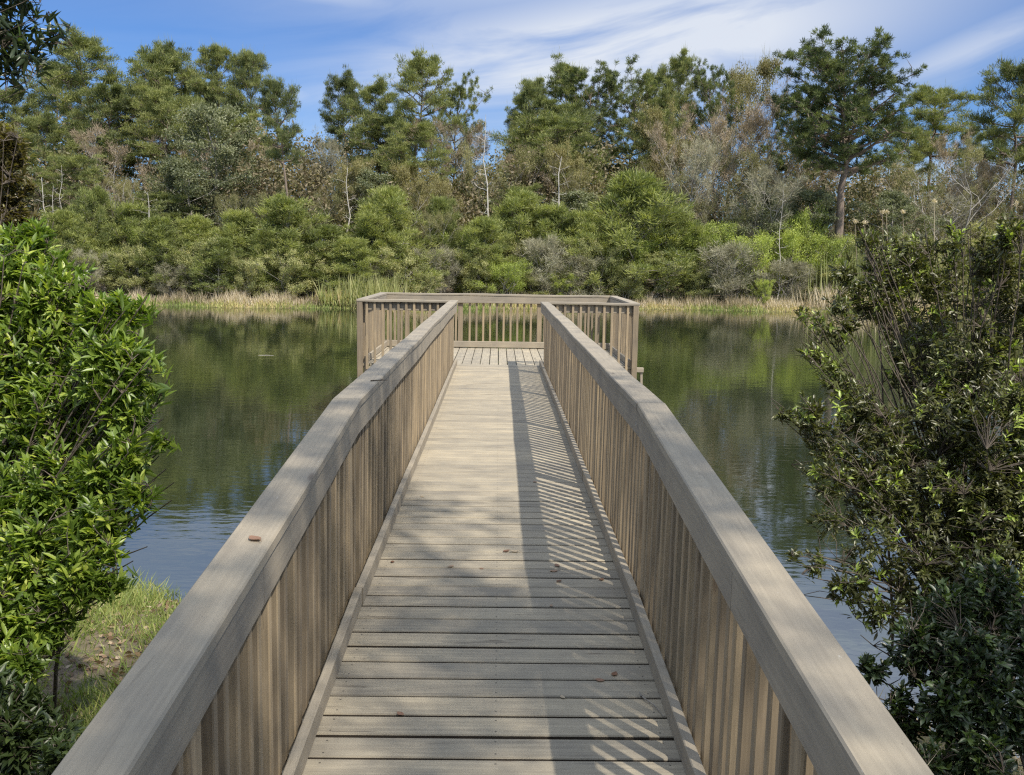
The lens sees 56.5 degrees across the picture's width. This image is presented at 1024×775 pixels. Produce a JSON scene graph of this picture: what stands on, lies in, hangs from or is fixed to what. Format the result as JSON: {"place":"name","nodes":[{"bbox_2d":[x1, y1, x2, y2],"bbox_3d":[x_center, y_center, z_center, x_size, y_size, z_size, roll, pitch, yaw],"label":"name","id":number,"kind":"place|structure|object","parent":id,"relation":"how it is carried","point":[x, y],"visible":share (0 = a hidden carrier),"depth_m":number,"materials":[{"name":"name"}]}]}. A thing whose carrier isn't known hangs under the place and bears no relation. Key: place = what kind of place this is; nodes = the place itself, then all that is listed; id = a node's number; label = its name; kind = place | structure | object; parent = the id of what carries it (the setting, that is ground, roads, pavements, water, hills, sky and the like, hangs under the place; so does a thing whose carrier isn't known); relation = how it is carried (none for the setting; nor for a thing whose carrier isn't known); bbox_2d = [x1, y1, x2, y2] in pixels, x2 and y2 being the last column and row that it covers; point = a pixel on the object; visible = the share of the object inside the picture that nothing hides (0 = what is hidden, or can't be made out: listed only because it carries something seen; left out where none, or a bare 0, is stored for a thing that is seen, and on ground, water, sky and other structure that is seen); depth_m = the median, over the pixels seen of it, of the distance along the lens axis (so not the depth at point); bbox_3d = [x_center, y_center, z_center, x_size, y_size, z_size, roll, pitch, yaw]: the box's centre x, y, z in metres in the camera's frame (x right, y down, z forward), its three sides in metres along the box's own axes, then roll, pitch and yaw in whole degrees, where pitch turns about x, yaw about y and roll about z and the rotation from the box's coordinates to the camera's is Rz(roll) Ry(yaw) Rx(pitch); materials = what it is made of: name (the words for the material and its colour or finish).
{"place":"outdoors","nodes":[
{"label":"outdoors","id":0,"kind":"place"},
{"bbox_2d":[0,305,1023,758],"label":"water","id":1,"kind":"structure","parent":0,"point":[242,413],"depth_m":16.86,"materials":[{"name":"green liquid"}]},
{"bbox_2d":[356,292,643,383],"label":"fishing platform","id":2,"kind":"structure","parent":1,"relation":"in","point":[373,345],"depth_m":16.27,"materials":[{"name":"brown wood"}]},
{"bbox_2d":[0,0,1023,224],"label":"sky","id":3,"kind":"structure","parent":0,"point":[505,42],"materials":[{"name":"blue"}]},
{"bbox_2d":[23,240,1023,774],"bbox_3d":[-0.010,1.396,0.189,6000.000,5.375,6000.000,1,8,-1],"label":"ground","id":4,"kind":"structure","parent":0,"point":[79,672],"depth_m":5.37,"materials":[{"name":"green plant"}]},
{"bbox_2d":[0,83,56,161],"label":"pine tree","id":5,"kind":"object","parent":4,"relation":"on","point":[26,107],"visible":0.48,"depth_m":63.18,"materials":[{"name":"green plant"}]},
{"bbox_2d":[0,0,72,103],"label":"overhanging tree","id":6,"kind":"object","parent":4,"relation":"on","point":[14,39],"visible":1,"depth_m":2.85,"materials":[{"name":"green plant"}]},
{"bbox_2d":[0,112,80,474],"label":"brown shrub","id":7,"kind":"object","parent":4,"relation":"on","point":[14,145],"visible":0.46,"depth_m":5.81,"materials":[{"name":"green plant"}]},
{"bbox_2d":[0,663,86,774],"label":"shrub","id":8,"kind":"object","parent":4,"relation":"on","point":[24,730],"visible":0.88,"depth_m":3.15,"materials":[{"name":"green plant"}]},
{"bbox_2d":[12,107,91,199],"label":"pine tree","id":9,"kind":"object","parent":4,"relation":"on","point":[47,121],"visible":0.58,"depth_m":57.54,"materials":[{"name":"green plant"}]},
{"bbox_2d":[28,149,116,279],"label":"pine tree","id":10,"kind":"object","parent":4,"relation":"on","point":[74,162],"visible":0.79,"depth_m":52.01,"materials":[{"name":"green plant"}]},
{"bbox_2d":[39,207,117,293],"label":"young pine","id":11,"kind":"object","parent":4,"relation":"on","point":[68,225],"visible":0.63,"depth_m":47.91,"materials":[{"name":"green plant"}]},
{"bbox_2d":[35,19,136,188],"bbox_3d":[-28.833,-17.106,65.687,7.506,15.014,8.445,-2,8,-18],"label":"pine tree","id":12,"kind":"object","parent":4,"relation":"on","point":[90,46],"visible":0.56,"depth_m":63.40,"materials":[{"name":"green plant"}]},
{"bbox_2d":[52,182,119,291],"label":"young pine","id":13,"kind":"object","parent":4,"relation":"on","point":[97,196],"visible":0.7,"depth_m":49.17,"materials":[{"name":"green plant"}]},
{"bbox_2d":[0,213,181,719],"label":"leafy shrub","id":14,"kind":"object","parent":4,"relation":"on","point":[62,543],"visible":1,"depth_m":3.88,"materials":[{"name":"green plant"}]},
{"bbox_2d":[59,73,151,197],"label":"pine tree","id":15,"kind":"object","parent":4,"relation":"on","point":[114,96],"visible":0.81,"depth_m":60.98,"materials":[{"name":"green plant"}]},
{"bbox_2d":[28,569,185,767],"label":"grass","id":16,"kind":"structure","parent":4,"relation":"on","point":[138,598],"depth_m":5.61,"materials":[{"name":"green plant"}]},
{"bbox_2d":[81,199,162,293],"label":"young pine","id":17,"kind":"object","parent":4,"relation":"on","point":[128,213],"visible":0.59,"depth_m":49.44,"materials":[{"name":"green plant"}]},
{"bbox_2d":[70,119,201,219],"bbox_3d":[-22.459,-11.593,58.856,8.670,9.456,5.199,-2,8,-21],"label":"bare tree","id":18,"kind":"object","parent":4,"relation":"on","point":[92,136],"visible":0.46,"depth_m":56.94,"materials":[{"name":"brown plant"}]},
{"bbox_2d":[109,241,163,296],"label":"shrub","id":19,"kind":"object","parent":4,"relation":"on","point":[134,281],"visible":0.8,"depth_m":48.49,"materials":[{"name":"green plant"}]},
{"bbox_2d":[103,81,186,194],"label":"pine tree","id":20,"kind":"object","parent":4,"relation":"on","point":[128,172],"visible":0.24,"depth_m":62.80,"materials":[{"name":"green plant"}]},
{"bbox_2d":[106,189,202,234],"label":"pine tree","id":21,"kind":"object","parent":4,"relation":"on","point":[172,199],"visible":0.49,"depth_m":52.17,"materials":[{"name":"green plant"}]},
{"bbox_2d":[121,215,202,293],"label":"young pine","id":22,"kind":"object","parent":4,"relation":"on","point":[155,226],"visible":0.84,"depth_m":48.36,"materials":[{"name":"green plant"}]},
{"bbox_2d":[119,82,212,207],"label":"pine tree","id":23,"kind":"object","parent":4,"relation":"on","point":[167,100],"visible":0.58,"depth_m":59.78,"materials":[{"name":"green plant"}]},
{"bbox_2d":[104,41,227,212],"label":"pine tree","id":24,"kind":"object","parent":4,"relation":"on","point":[158,65],"visible":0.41,"depth_m":65.54,"materials":[{"name":"green plant"}]},
{"bbox_2d":[141,155,255,287],"bbox_3d":[-18.317,-9.285,53.662,7.002,7.810,5.929,8,10,41],"label":"evergreen tree","id":25,"kind":"object","parent":4,"relation":"on","point":[185,172],"visible":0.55,"depth_m":52.80,"materials":[{"name":"green plant"}]},
{"bbox_2d":[153,98,271,236],"bbox_3d":[-17.239,-11.443,55.733,6.523,11.047,6.704,-5,10,-39],"label":"evergreen tree","id":26,"kind":"object","parent":4,"relation":"on","point":[203,113],"visible":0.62,"depth_m":54.45,"materials":[{"name":"green plant"}]},
{"bbox_2d":[176,236,249,296],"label":"young pine","id":27,"kind":"object","parent":4,"relation":"on","point":[221,253],"visible":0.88,"depth_m":48.05,"materials":[{"name":"green plant"}]},
{"bbox_2d":[184,38,252,145],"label":"pine tree","id":28,"kind":"object","parent":4,"relation":"on","point":[216,55],"visible":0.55,"depth_m":64.54,"materials":[{"name":"green plant"}]},
{"bbox_2d":[193,207,278,294],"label":"young pine","id":29,"kind":"object","parent":4,"relation":"on","point":[234,229],"visible":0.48,"depth_m":49.52,"materials":[{"name":"green plant"}]},
{"bbox_2d":[214,44,284,198],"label":"pine tree","id":30,"kind":"object","parent":4,"relation":"on","point":[251,63],"visible":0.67,"depth_m":63.73,"materials":[{"name":"green plant"}]},
{"bbox_2d":[249,72,304,295],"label":"pine tree","id":31,"kind":"object","parent":4,"relation":"on","point":[272,94],"visible":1,"depth_m":49.84,"materials":[{"name":"green plant"}]},
{"bbox_2d":[246,248,315,295],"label":"shrub","id":32,"kind":"object","parent":4,"relation":"on","point":[287,267],"visible":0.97,"depth_m":47.99,"materials":[{"name":"green plant"}]},
{"bbox_2d":[243,190,333,294],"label":"young pine","id":33,"kind":"object","parent":4,"relation":"on","point":[290,210],"visible":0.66,"depth_m":48.60,"materials":[{"name":"green plant"}]},
{"bbox_2d":[273,222,355,294],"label":"young pine","id":34,"kind":"object","parent":4,"relation":"on","point":[332,232],"visible":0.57,"depth_m":49.10,"materials":[{"name":"green plant"}]},
{"bbox_2d":[316,149,376,240],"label":"budding tree","id":35,"kind":"object","parent":4,"relation":"on","point":[351,172],"visible":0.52,"depth_m":53.90,"materials":[{"name":"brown plant"}]},
{"bbox_2d":[317,65,376,165],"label":"pine tree","id":36,"kind":"object","parent":4,"relation":"on","point":[348,84],"visible":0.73,"depth_m":65.93,"materials":[{"name":"green plant"}]},
{"bbox_2d":[312,236,394,293],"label":"young pine","id":37,"kind":"object","parent":4,"relation":"on","point":[342,246],"visible":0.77,"depth_m":48.23,"materials":[{"name":"green plant"}]},
{"bbox_2d":[329,107,411,184],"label":"pine tree","id":38,"kind":"object","parent":4,"relation":"on","point":[375,123],"visible":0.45,"depth_m":62.02,"materials":[{"name":"green plant"}]},
{"bbox_2d":[314,272,430,306],"bbox_3d":[-7.058,-4.917,47.323,6.247,1.878,3.335,1,8,-1],"label":"reed clump","id":39,"kind":"object","parent":4,"relation":"on","point":[372,289],"visible":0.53,"depth_m":47.11,"materials":[{"name":"green plant"}]},
{"bbox_2d":[324,208,422,291],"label":"young pine","id":40,"kind":"object","parent":4,"relation":"on","point":[365,217],"visible":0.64,"depth_m":49.37,"materials":[{"name":"green plant"}]},
{"bbox_2d":[331,163,416,240],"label":"evergreen tree","id":41,"kind":"object","parent":4,"relation":"on","point":[366,176],"visible":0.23,"depth_m":54.51,"materials":[{"name":"green plant"}]},
{"bbox_2d":[342,68,417,187],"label":"pine tree","id":42,"kind":"object","parent":4,"relation":"on","point":[376,88],"visible":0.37,"depth_m":63.60,"materials":[{"name":"green plant"}]},
{"bbox_2d":[351,182,451,286],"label":"young pine","id":43,"kind":"object","parent":4,"relation":"on","point":[387,199],"visible":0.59,"depth_m":50.18,"materials":[{"name":"green plant"}]},
{"bbox_2d":[368,242,443,292],"bbox_3d":[-5.622,-6.022,49.634,4.117,3.466,3.810,-3,9,-28],"label":"shrub","id":44,"kind":"object","parent":4,"relation":"on","point":[406,262],"visible":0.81,"depth_m":49.25,"materials":[{"name":"green plant"}]},
{"bbox_2d":[371,115,455,209],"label":"pine tree","id":45,"kind":"object","parent":4,"relation":"on","point":[425,132],"visible":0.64,"depth_m":57.59,"materials":[{"name":"green plant"}]},
{"bbox_2d":[384,44,468,199],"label":"pine tree","id":46,"kind":"object","parent":4,"relation":"on","point":[417,66],"visible":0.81,"depth_m":59.15,"materials":[{"name":"green plant"}]},
{"bbox_2d":[386,156,471,242],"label":"budding tree","id":47,"kind":"object","parent":4,"relation":"on","point":[404,173],"visible":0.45,"depth_m":56.35,"materials":[{"name":"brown plant"}]},
{"bbox_2d":[418,193,466,292],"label":"young pine","id":48,"kind":"object","parent":4,"relation":"on","point":[441,203],"visible":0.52,"depth_m":51.71,"materials":[{"name":"green plant"}]},
{"bbox_2d":[408,117,490,212],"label":"bare tree","id":49,"kind":"object","parent":4,"relation":"on","point":[470,141],"visible":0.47,"depth_m":62.00,"materials":[{"name":"grey plant"}]},
{"bbox_2d":[428,69,492,205],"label":"pine tree","id":50,"kind":"object","parent":4,"relation":"on","point":[457,92],"visible":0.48,"depth_m":64.99,"materials":[{"name":"green plant"}]},
{"bbox_2d":[442,214,519,292],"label":"young pine","id":51,"kind":"object","parent":4,"relation":"on","point":[486,228],"visible":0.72,"depth_m":50.75,"materials":[{"name":"green plant"}]},
{"bbox_2d":[51,300,933,774],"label":"boardwalk","id":52,"kind":"structure","parent":4,"relation":"on","point":[337,616],"depth_m":3.75,"materials":[{"name":"wood"}]},
{"bbox_2d":[470,256,532,296],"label":"shrub","id":53,"kind":"object","parent":4,"relation":"on","point":[511,269],"visible":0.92,"depth_m":50.24,"materials":[{"name":"green plant"}]},
{"bbox_2d":[451,133,559,237],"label":"leafy tree","id":54,"kind":"object","parent":4,"relation":"on","point":[469,166],"visible":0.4,"depth_m":57.88,"materials":[{"name":"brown plant"}]},
{"bbox_2d":[465,187,552,296],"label":"young pine","id":55,"kind":"object","parent":4,"relation":"on","point":[519,201],"visible":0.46,"depth_m":53.13,"materials":[{"name":"green plant"}]},
{"bbox_2d":[5,101,1023,290],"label":"woodland","id":56,"kind":"object","parent":4,"relation":"on","point":[861,186],"visible":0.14,"depth_m":59.34,"materials":[{"name":"green plant"}]},
{"bbox_2d":[29,595,1023,773],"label":"leaf litter","id":57,"kind":"object","parent":4,"relation":"on","point":[110,637],"visible":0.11,"depth_m":5.22,"materials":[{"name":"plant"}]},
{"bbox_2d":[52,296,1013,312],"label":"shore grass","id":58,"kind":"structure","parent":4,"relation":"on","point":[473,306],"depth_m":48.83,"materials":[{"name":"plant"}]},
{"bbox_2d":[503,79,563,191],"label":"pine tree","id":59,"kind":"object","parent":4,"relation":"on","point":[530,93],"visible":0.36,"depth_m":65.42,"materials":[{"name":"green plant"}]},
{"bbox_2d":[70,286,1015,310],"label":"dry grass","id":60,"kind":"structure","parent":4,"relation":"on","point":[276,298],"depth_m":48.63,"materials":[{"name":"beige plant"}]},
{"bbox_2d":[482,104,606,204],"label":"pine tree","id":61,"kind":"object","parent":4,"relation":"on","point":[565,123],"visible":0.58,"depth_m":60.55,"materials":[{"name":"green plant"}]},
{"bbox_2d":[509,200,583,294],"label":"young pine","id":62,"kind":"object","parent":4,"relation":"on","point":[548,223],"visible":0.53,"depth_m":52.85,"materials":[{"name":"green plant"}]},
{"bbox_2d":[512,234,580,294],"bbox_3d":[1.907,-6.584,52.518,4.334,4.405,4.681,-6,10,-41],"label":"bare shrub","id":63,"kind":"object","parent":4,"relation":"on","point":[539,244],"visible":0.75,"depth_m":51.43,"materials":[{"name":"grey plant"}]},
{"bbox_2d":[528,94,614,195],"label":"pine tree","id":64,"kind":"object","parent":4,"relation":"on","point":[561,107],"visible":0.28,"depth_m":63.69,"materials":[{"name":"green plant"}]},
{"bbox_2d":[536,245,610,294],"bbox_3d":[3.631,-6.104,52.075,5.175,3.392,4.367,-1,8,-11],"label":"bare shrub","id":65,"kind":"object","parent":4,"relation":"on","point":[581,271],"visible":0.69,"depth_m":51.53,"materials":[{"name":"grey plant"}]},
{"bbox_2d":[544,47,607,139],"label":"pine tree","id":66,"kind":"object","parent":4,"relation":"on","point":[559,68],"visible":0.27,"depth_m":70.04,"materials":[{"name":"green plant"}]},
{"bbox_2d":[544,133,612,287],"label":"budding tree","id":67,"kind":"object","parent":4,"relation":"on","point":[566,161],"visible":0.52,"depth_m":56.34,"materials":[{"name":"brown plant"}]},
{"bbox_2d":[542,59,638,185],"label":"pine tree","id":68,"kind":"object","parent":4,"relation":"on","point":[607,103],"visible":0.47,"depth_m":67.25,"materials":[{"name":"green plant"}]},
{"bbox_2d":[550,207,632,296],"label":"young pine","id":69,"kind":"object","parent":4,"relation":"on","point":[590,218],"visible":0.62,"depth_m":52.33,"materials":[{"name":"green plant"}]},
{"bbox_2d":[559,166,698,299],"bbox_3d":[7.370,-8.745,54.965,8.169,8.033,10.794,4,8,21],"label":"young pine","id":70,"kind":"object","parent":4,"relation":"on","point":[632,190],"visible":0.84,"depth_m":52.77,"materials":[{"name":"green plant"}]},
{"bbox_2d":[591,53,675,171],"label":"pine tree","id":71,"kind":"object","parent":4,"relation":"on","point":[632,102],"visible":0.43,"depth_m":68.71,"materials":[{"name":"green plant"}]},
{"bbox_2d":[596,107,680,188],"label":"pine tree","id":72,"kind":"object","parent":4,"relation":"on","point":[636,147],"visible":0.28,"depth_m":65.09,"materials":[{"name":"green plant"}]},
{"bbox_2d":[627,91,704,210],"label":"budding tree","id":73,"kind":"object","parent":4,"relation":"on","point":[655,115],"visible":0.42,"depth_m":61.58,"materials":[{"name":"green plant"}]},
{"bbox_2d":[628,251,703,298],"bbox_3d":[8.515,-6.215,53.501,4.253,3.220,4.641,7,10,36],"label":"shrub","id":74,"kind":"object","parent":4,"relation":"on","point":[657,291],"visible":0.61,"depth_m":53.20,"materials":[{"name":"green plant"}]},
{"bbox_2d":[655,44,707,186],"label":"pine tree","id":75,"kind":"object","parent":4,"relation":"on","point":[680,73],"visible":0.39,"depth_m":71.16,"materials":[{"name":"green plant"}]},
{"bbox_2d":[654,210,720,298],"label":"young pine","id":76,"kind":"object","parent":4,"relation":"on","point":[680,223],"visible":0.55,"depth_m":53.70,"materials":[{"name":"green plant"}]},
{"bbox_2d":[644,112,741,225],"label":"bare tree","id":77,"kind":"object","parent":4,"relation":"on","point":[662,141],"visible":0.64,"depth_m":59.47,"materials":[{"name":"grey plant"}]},
{"bbox_2d":[663,133,722,287],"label":"bare tree","id":78,"kind":"object","parent":4,"relation":"on","point":[709,159],"visible":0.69,"depth_m":57.27,"materials":[{"name":"grey plant"}]},
{"bbox_2d":[681,56,744,213],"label":"pine tree","id":79,"kind":"object","parent":4,"relation":"on","point":[705,91],"visible":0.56,"depth_m":69.39,"materials":[{"name":"green plant"}]},
{"bbox_2d":[671,92,764,212],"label":"bare tree","id":80,"kind":"object","parent":4,"relation":"on","point":[685,106],"visible":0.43,"depth_m":68.71,"materials":[{"name":"grey plant"}]},
{"bbox_2d":[692,239,772,303],"bbox_3d":[12.271,-6.316,52.877,4.764,4.093,4.622,1,8,0],"label":"bare shrub","id":81,"kind":"object","parent":4,"relation":"on","point":[734,281],"visible":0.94,"depth_m":52.25,"materials":[{"name":"grey plant"}]},
{"bbox_2d":[696,45,796,206],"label":"budding tree","id":82,"kind":"object","parent":4,"relation":"on","point":[746,88],"visible":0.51,"depth_m":70.99,"materials":[{"name":"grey plant"}]},
{"bbox_2d":[680,117,812,242],"bbox_3d":[15.655,-12.081,62.751,7.874,10.969,9.111,4,8,20],"label":"bare tree","id":83,"kind":"object","parent":4,"relation":"on","point":[755,157],"visible":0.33,"depth_m":60.63,"materials":[{"name":"brown plant"}]},
{"bbox_2d":[717,230,784,301],"bbox_3d":[13.376,-6.712,53.537,3.960,4.469,4.298,3,8,15],"label":"shrub","id":84,"kind":"object","parent":4,"relation":"on","point":[762,241],"visible":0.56,"depth_m":52.81,"materials":[{"name":"green plant"}]},
{"bbox_2d":[721,190,788,295],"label":"evergreen tree","id":85,"kind":"object","parent":4,"relation":"on","point":[766,211],"visible":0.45,"depth_m":55.53,"materials":[{"name":"green plant"}]},
{"bbox_2d":[716,75,805,211],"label":"bare tree","id":86,"kind":"object","parent":4,"relation":"on","point":[762,122],"visible":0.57,"depth_m":67.22,"materials":[{"name":"grey plant"}]},
{"bbox_2d":[726,157,808,294],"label":"bare tree","id":87,"kind":"object","parent":4,"relation":"on","point":[784,187],"visible":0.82,"depth_m":54.54,"materials":[{"name":"grey plant"}]},
{"bbox_2d":[754,257,823,302],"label":"bare shrub","id":88,"kind":"object","parent":4,"relation":"on","point":[787,266],"visible":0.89,"depth_m":53.01,"materials":[{"name":"grey plant"}]},
{"bbox_2d":[755,218,822,301],"bbox_3d":[16.042,-7.268,55.099,3.495,5.327,4.065,-5,10,-37],"label":"shrub","id":89,"kind":"object","parent":4,"relation":"on","point":[790,240],"visible":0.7,"depth_m":54.30,"materials":[{"name":"green plant"}]},
{"bbox_2d":[759,106,837,202],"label":"pine tree","id":90,"kind":"object","parent":4,"relation":"on","point":[780,159],"visible":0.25,"depth_m":66.37,"materials":[{"name":"green plant"}]},
{"bbox_2d":[772,187,851,290],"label":"evergreen tree","id":91,"kind":"object","parent":4,"relation":"on","point":[807,196],"visible":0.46,"depth_m":56.77,"materials":[{"name":"green plant"}]},
{"bbox_2d":[759,23,927,263],"bbox_3d":[19.167,-12.931,55.023,8.219,16.344,9.074,-1,8,-11],"label":"pine tree","id":92,"kind":"object","parent":4,"relation":"on","point":[855,111],"visible":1,"depth_m":53.98,"materials":[{"name":"green plant"}]},
{"bbox_2d":[771,209,1023,709],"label":"dark shrub","id":93,"kind":"object","parent":4,"relation":"on","point":[959,532],"visible":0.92,"depth_m":5.09,"materials":[{"name":"green plant"}]},
{"bbox_2d":[847,186,953,263],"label":"evergreen tree","id":94,"kind":"object","parent":4,"relation":"on","point":[891,200],"visible":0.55,"depth_m":56.51,"materials":[{"name":"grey plant"}]},
{"bbox_2d":[875,121,939,260],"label":"pine tree","id":95,"kind":"object","parent":4,"relation":"on","point":[916,155],"visible":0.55,"depth_m":68.99,"materials":[{"name":"green plant"}]},
{"bbox_2d":[859,131,984,245],"bbox_3d":[26.295,-11.227,62.364,7.493,10.437,8.670,3,8,17],"label":"bare tree","id":96,"kind":"object","parent":4,"relation":"on","point":[978,153],"visible":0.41,"depth_m":59.77,"materials":[{"name":"brown plant"}]},
{"bbox_2d":[856,554,1023,774],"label":"shrub","id":97,"kind":"object","parent":4,"relation":"on","point":[988,741],"visible":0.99,"depth_m":4.11,"materials":[{"name":"green plant"}]},
{"bbox_2d":[903,79,980,220],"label":"pine tree","id":98,"kind":"object","parent":4,"relation":"on","point":[935,118],"visible":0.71,"depth_m":71.17,"materials":[{"name":"green plant"}]},
{"bbox_2d":[929,126,1013,265],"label":"bare tree","id":99,"kind":"object","parent":4,"relation":"on","point":[944,154],"visible":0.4,"depth_m":68.69,"materials":[{"name":"grey plant"}]},
{"bbox_2d":[934,146,1013,245],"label":"bare tree","id":100,"kind":"object","parent":4,"relation":"on","point":[985,167],"visible":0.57,"depth_m":65.07,"materials":[{"name":"grey plant"}]},
{"bbox_2d":[956,54,1023,217],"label":"pine tree","id":101,"kind":"object","parent":4,"relation":"on","point":[1012,72],"visible":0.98,"depth_m":62.35,"materials":[{"name":"green plant"}]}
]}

